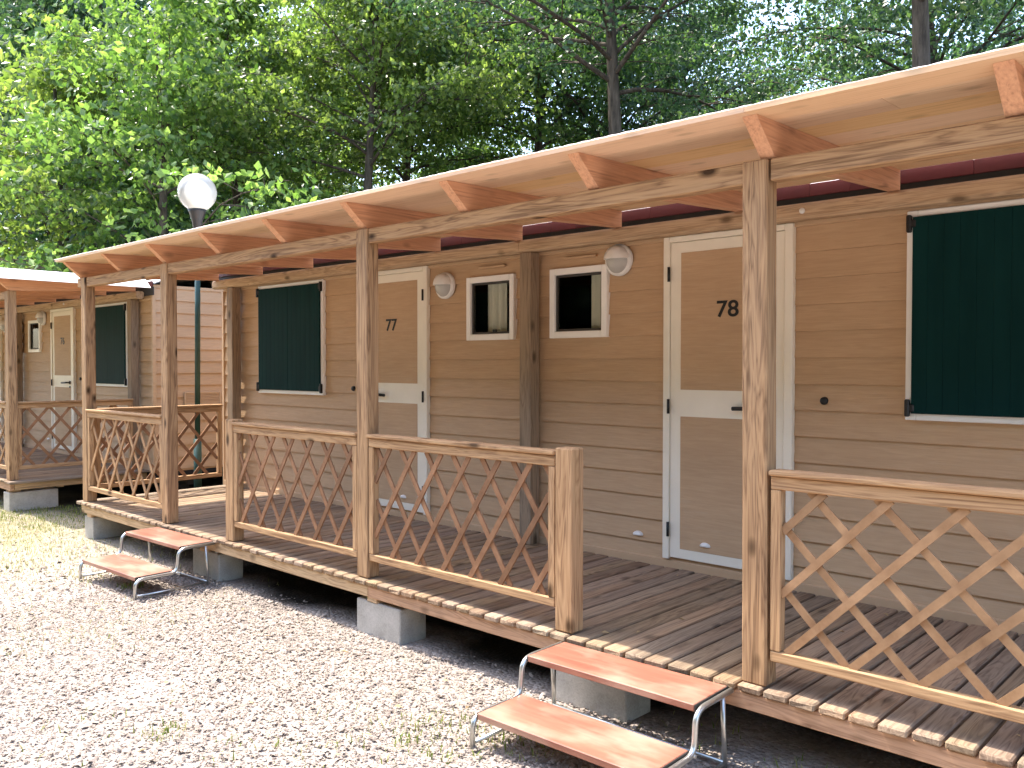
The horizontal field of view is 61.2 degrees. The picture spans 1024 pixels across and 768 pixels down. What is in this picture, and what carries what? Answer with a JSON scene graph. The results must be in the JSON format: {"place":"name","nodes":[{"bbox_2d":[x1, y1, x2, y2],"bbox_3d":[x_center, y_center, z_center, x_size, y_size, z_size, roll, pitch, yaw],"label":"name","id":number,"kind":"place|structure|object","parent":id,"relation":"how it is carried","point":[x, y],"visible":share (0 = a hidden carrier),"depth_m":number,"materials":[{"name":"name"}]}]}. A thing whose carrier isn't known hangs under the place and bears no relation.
{"place":"outdoors","nodes":[
{"label":"outdoors","id":0,"kind":"place"},
{"bbox_2d":[0,496,278,658],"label":"grass","id":1,"kind":"structure","parent":0,"point":[31,541],"depth_m":7.24,"materials":[{"name":"green plant"}]},
{"bbox_2d":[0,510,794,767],"bbox_3d":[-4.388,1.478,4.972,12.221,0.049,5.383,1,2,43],"label":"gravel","id":2,"kind":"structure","parent":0,"point":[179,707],"depth_m":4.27,"materials":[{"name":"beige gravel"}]},
{"bbox_2d":[0,472,1023,767],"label":"ground","id":3,"kind":"structure","parent":0,"point":[768,738],"depth_m":4.38,"materials":[{"name":"beige gravel"}]},
{"bbox_2d":[4,487,57,511],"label":"concrete block","id":4,"kind":"structure","parent":3,"relation":"on","point":[27,499],"depth_m":9.57,"materials":[{"name":"grey concrete"}]},
{"bbox_2d":[0,6,77,247],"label":"tree","id":5,"kind":"object","parent":3,"relation":"on","point":[0,76],"depth_m":33.65,"materials":[{"name":"green plant"}]},
{"bbox_2d":[0,0,196,261],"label":"tree","id":6,"kind":"object","parent":3,"relation":"on","point":[7,123],"visible":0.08,"depth_m":23.55,"materials":[{"name":"green plant"}]},
{"bbox_2d":[0,280,222,488],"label":"mobile home","id":7,"kind":"object","parent":3,"relation":"on","point":[52,356],"visible":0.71,"depth_m":10.96,"materials":[{"name":"beige wood"}]},
{"bbox_2d":[0,316,3,438],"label":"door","id":8,"kind":"structure","parent":7,"relation":"in","point":[1,336],"depth_m":14.03,"materials":[{"name":"beige wood"}]},
{"bbox_2d":[28,315,42,351],"bbox_3d":[-7.143,-0.753,12.983,0.495,0.554,0.056,1,2,43],"label":"window","id":9,"kind":"structure","parent":7,"relation":"in","point":[32,322],"depth_m":13.03,"materials":[{"name":"white glass"}]},
{"bbox_2d":[50,307,76,451],"bbox_3d":[-6.352,-0.064,12.214,0.847,2.001,0.086,1,2,43],"label":"door","id":10,"kind":"structure","parent":7,"relation":"in","point":[62,321],"depth_m":12.18,"materials":[{"name":"beige wood"}]},
{"bbox_2d":[0,268,150,492],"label":"porch","id":11,"kind":"object","parent":7,"relation":"attached to","point":[21,467],"visible":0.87,"depth_m":9.86,"materials":[{"name":"brown wood"}]},
{"bbox_2d":[95,302,127,386],"bbox_3d":[-5.185,-0.499,11.130,1.115,1.060,0.064,1,2,43],"label":"window","id":12,"kind":"structure","parent":7,"relation":"in","point":[110,319],"depth_m":11.02,"materials":[{"name":"green wood"}]},
{"bbox_2d":[85,515,138,539],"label":"concrete block","id":13,"kind":"structure","parent":3,"relation":"on","point":[98,527],"depth_m":7.99,"materials":[{"name":"grey concrete"}]},
{"bbox_2d":[10,0,231,252],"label":"tree","id":14,"kind":"object","parent":3,"relation":"on","point":[115,160],"depth_m":29.01,"materials":[{"name":"green plant"}]},
{"bbox_2d":[0,1,247,237],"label":"tree","id":15,"kind":"object","parent":3,"relation":"on","point":[44,132],"depth_m":33.16,"materials":[{"name":"green plant"}]},
{"bbox_2d":[0,0,280,259],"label":"tree","id":16,"kind":"object","parent":3,"relation":"on","point":[78,5],"visible":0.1,"depth_m":23.14,"materials":[{"name":"green plant"}]},
{"bbox_2d":[0,4,285,279],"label":"tree","id":17,"kind":"object","parent":3,"relation":"on","point":[37,81],"visible":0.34,"depth_m":19.59,"materials":[{"name":"green plant"}]},
{"bbox_2d":[0,0,293,242],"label":"tree","id":18,"kind":"object","parent":3,"relation":"on","point":[8,17],"depth_m":27.77,"materials":[{"name":"green plant"}]},
{"bbox_2d":[79,527,214,600],"bbox_3d":[-2.686,1.296,6.353,0.887,0.311,0.602,1,2,41],"label":"portable step","id":19,"kind":"object","parent":3,"relation":"on","point":[129,567],"visible":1,"depth_m":6.26,"materials":[{"name":"red wood"}]},
{"bbox_2d":[0,0,356,272],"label":"tree","id":20,"kind":"object","parent":3,"relation":"on","point":[163,81],"visible":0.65,"depth_m":17.52,"materials":[{"name":"green plant"}]},
{"bbox_2d":[177,173,216,487],"bbox_3d":[-3.438,-0.457,9.488,0.410,3.680,0.410,1,2,43],"label":"lamp post","id":21,"kind":"object","parent":3,"relation":"on","point":[197,194],"visible":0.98,"depth_m":9.41,"materials":[{"name":"white glass"}]},
{"bbox_2d":[111,8,304,234],"bbox_3d":[-11.295,-6.112,29.275,10.348,14.174,11.363,0,1,-11],"label":"tree","id":22,"kind":"object","parent":3,"relation":"on","point":[210,219],"visible":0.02,"depth_m":28.06,"materials":[{"name":"green plant"}]},
{"bbox_2d":[193,547,242,581],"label":"concrete block","id":23,"kind":"structure","parent":3,"relation":"on","point":[225,567],"depth_m":6.45,"materials":[{"name":"grey concrete"}]},
{"bbox_2d":[60,0,392,218],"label":"tree","id":24,"kind":"object","parent":3,"relation":"on","point":[253,25],"visible":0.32,"depth_m":21.26,"materials":[{"name":"green plant"}]},
{"bbox_2d":[146,0,358,232],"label":"tree","id":25,"kind":"object","parent":3,"relation":"on","point":[307,186],"visible":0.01,"depth_m":32.52,"materials":[{"name":"green plant"}]},
{"bbox_2d":[227,97,342,215],"bbox_3d":[-10.037,-5.650,34.341,10.445,13.028,9.511,1,2,38],"label":"tree","id":26,"kind":"object","parent":3,"relation":"on","point":[294,182],"visible":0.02,"depth_m":33.77,"materials":[{"name":"green plant"}]},
{"bbox_2d":[289,81,395,199],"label":"tree","id":27,"kind":"object","parent":3,"relation":"on","point":[349,167],"visible":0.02,"depth_m":40.23,"materials":[{"name":"green plant"}]},
{"bbox_2d":[150,0,562,198],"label":"tree","id":28,"kind":"object","parent":3,"relation":"on","point":[379,24],"visible":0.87,"depth_m":19.54,"materials":[{"name":"green plant"}]},
{"bbox_2d":[357,596,425,644],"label":"concrete block","id":29,"kind":"structure","parent":3,"relation":"on","point":[398,625],"depth_m":5.02,"materials":[{"name":"grey concrete"}]},
{"bbox_2d":[233,0,575,187],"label":"tree","id":30,"kind":"object","parent":3,"relation":"on","point":[441,141],"visible":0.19,"depth_m":23.67,"materials":[{"name":"green plant"}]},
{"bbox_2d":[0,502,827,767],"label":"weeds","id":31,"kind":"object","parent":3,"relation":"on","point":[175,723],"visible":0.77,"depth_m":3.76,"materials":[{"name":"green plant"}]},
{"bbox_2d":[260,0,579,187],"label":"tree","id":32,"kind":"object","parent":3,"relation":"on","point":[485,147],"visible":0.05,"depth_m":29.09,"materials":[{"name":"green plant"}]},
{"bbox_2d":[401,110,498,181],"bbox_3d":[-3.087,-5.611,37.462,9.361,12.823,10.280,1,2,37],"label":"tree","id":33,"kind":"object","parent":3,"relation":"on","point":[412,174],"depth_m":36.33,"materials":[{"name":"green plant"}]},
{"bbox_2d":[0,490,1020,754],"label":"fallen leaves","id":34,"kind":"object","parent":3,"relation":"on","point":[342,650],"visible":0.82,"depth_m":4.37,"materials":[{"name":"brown plant"}]},
{"bbox_2d":[359,0,719,175],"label":"tree","id":35,"kind":"object","parent":3,"relation":"on","point":[538,144],"visible":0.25,"depth_m":24.16,"materials":[{"name":"green plant"}]},
{"bbox_2d":[343,0,790,134],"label":"tree","id":36,"kind":"object","parent":3,"relation":"on","point":[635,39],"visible":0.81,"depth_m":18.39,"materials":[{"name":"green plant"}]},
{"bbox_2d":[470,641,733,767],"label":"portable step","id":37,"kind":"object","parent":3,"relation":"on","point":[593,739],"visible":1,"depth_m":3.46,"materials":[{"name":"red wood"}]},
{"bbox_2d":[556,670,649,723],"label":"concrete block","id":38,"kind":"structure","parent":3,"relation":"on","point":[598,698],"depth_m":3.96,"materials":[{"name":"grey concrete"}]},
{"bbox_2d":[219,152,1023,635],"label":"mobile home","id":39,"kind":"object","parent":3,"relation":"on","point":[899,344],"visible":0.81,"depth_m":5.24,"materials":[{"name":"beige wood"}]},
{"bbox_2d":[256,279,325,394],"bbox_3d":[-2.129,-0.434,8.278,1.115,1.060,0.064,1,2,43],"label":"window","id":40,"kind":"structure","parent":39,"relation":"in","point":[291,316],"depth_m":8.20,"materials":[{"name":"green wood"}]},
{"bbox_2d":[378,266,429,514],"bbox_3d":[-0.994,0.050,7.213,0.847,2.001,0.086,1,2,43],"label":"door","id":41,"kind":"structure","parent":39,"relation":"in","point":[404,293],"depth_m":7.12,"materials":[{"name":"beige wood"}]},
{"bbox_2d":[466,264,517,340],"bbox_3d":[-0.097,-0.605,6.516,0.495,0.552,0.216,1,2,43],"label":"window","id":42,"kind":"structure","parent":39,"relation":"in","point":[497,284],"depth_m":6.49,"materials":[{"name":"white glass"}]},
{"bbox_2d":[54,43,1023,767],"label":"porch","id":43,"kind":"object","parent":39,"relation":"attached to","point":[916,683],"visible":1,"depth_m":4.20,"materials":[{"name":"brown wood"}]},
{"bbox_2d":[549,254,609,337],"bbox_3d":[0.480,-0.593,5.910,0.495,0.554,0.116,1,2,43],"label":"window","id":44,"kind":"structure","parent":39,"relation":"in","point":[600,294],"depth_m":5.88,"materials":[{"name":"white glass"}]},
{"bbox_2d":[662,223,795,580],"bbox_3d":[1.250,0.097,5.119,0.847,2.001,0.086,1,2,43],"label":"door","id":45,"kind":"structure","parent":39,"relation":"in","point":[703,305],"depth_m":5.19,"materials":[{"name":"beige wood"}]},
{"bbox_2d":[904,198,1023,424],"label":"window","id":46,"kind":"structure","parent":39,"relation":"in","point":[965,285],"depth_m":4.20,"materials":[{"name":"green wood"}]},
{"bbox_2d":[448,0,810,149],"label":"tree","id":47,"kind":"object","parent":3,"relation":"on","point":[584,112],"visible":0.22,"depth_m":24.69,"materials":[{"name":"green plant"}]},
{"bbox_2d":[519,0,837,146],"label":"tree","id":48,"kind":"object","parent":3,"relation":"on","point":[707,86],"visible":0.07,"depth_m":26.64,"materials":[{"name":"green plant"}]},
{"bbox_2d":[712,77,806,107],"bbox_3d":[9.254,-5.310,31.850,10.007,12.482,9.113,0,1,-9],"label":"tree","id":49,"kind":"object","parent":3,"relation":"on","point":[745,92],"depth_m":32.05,"materials":[{"name":"green plant"}]},
{"bbox_2d":[566,0,1018,67],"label":"tree","id":50,"kind":"object","parent":3,"relation":"on","point":[921,55],"visible":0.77,"depth_m":14.32,"materials":[{"name":"green plant"}]},
{"bbox_2d":[668,0,1023,107],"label":"tree","id":51,"kind":"object","parent":3,"relation":"on","point":[872,51],"visible":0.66,"depth_m":19.34,"materials":[{"name":"green plant"}]},
{"bbox_2d":[793,0,911,91],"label":"tree","id":52,"kind":"object","parent":3,"relation":"on","point":[846,32],"visible":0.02,"depth_m":31.87,"materials":[{"name":"green plant"}]},
{"bbox_2d":[938,0,1023,60],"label":"tree","id":53,"kind":"object","parent":3,"relation":"on","point":[1006,22],"visible":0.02,"depth_m":29.93,"materials":[{"name":"green plant"}]},
{"bbox_2d":[1,0,1023,238],"label":"sky","id":54,"kind":"structure","parent":0,"point":[788,18],"materials":[{"name":"white"}]}
]}

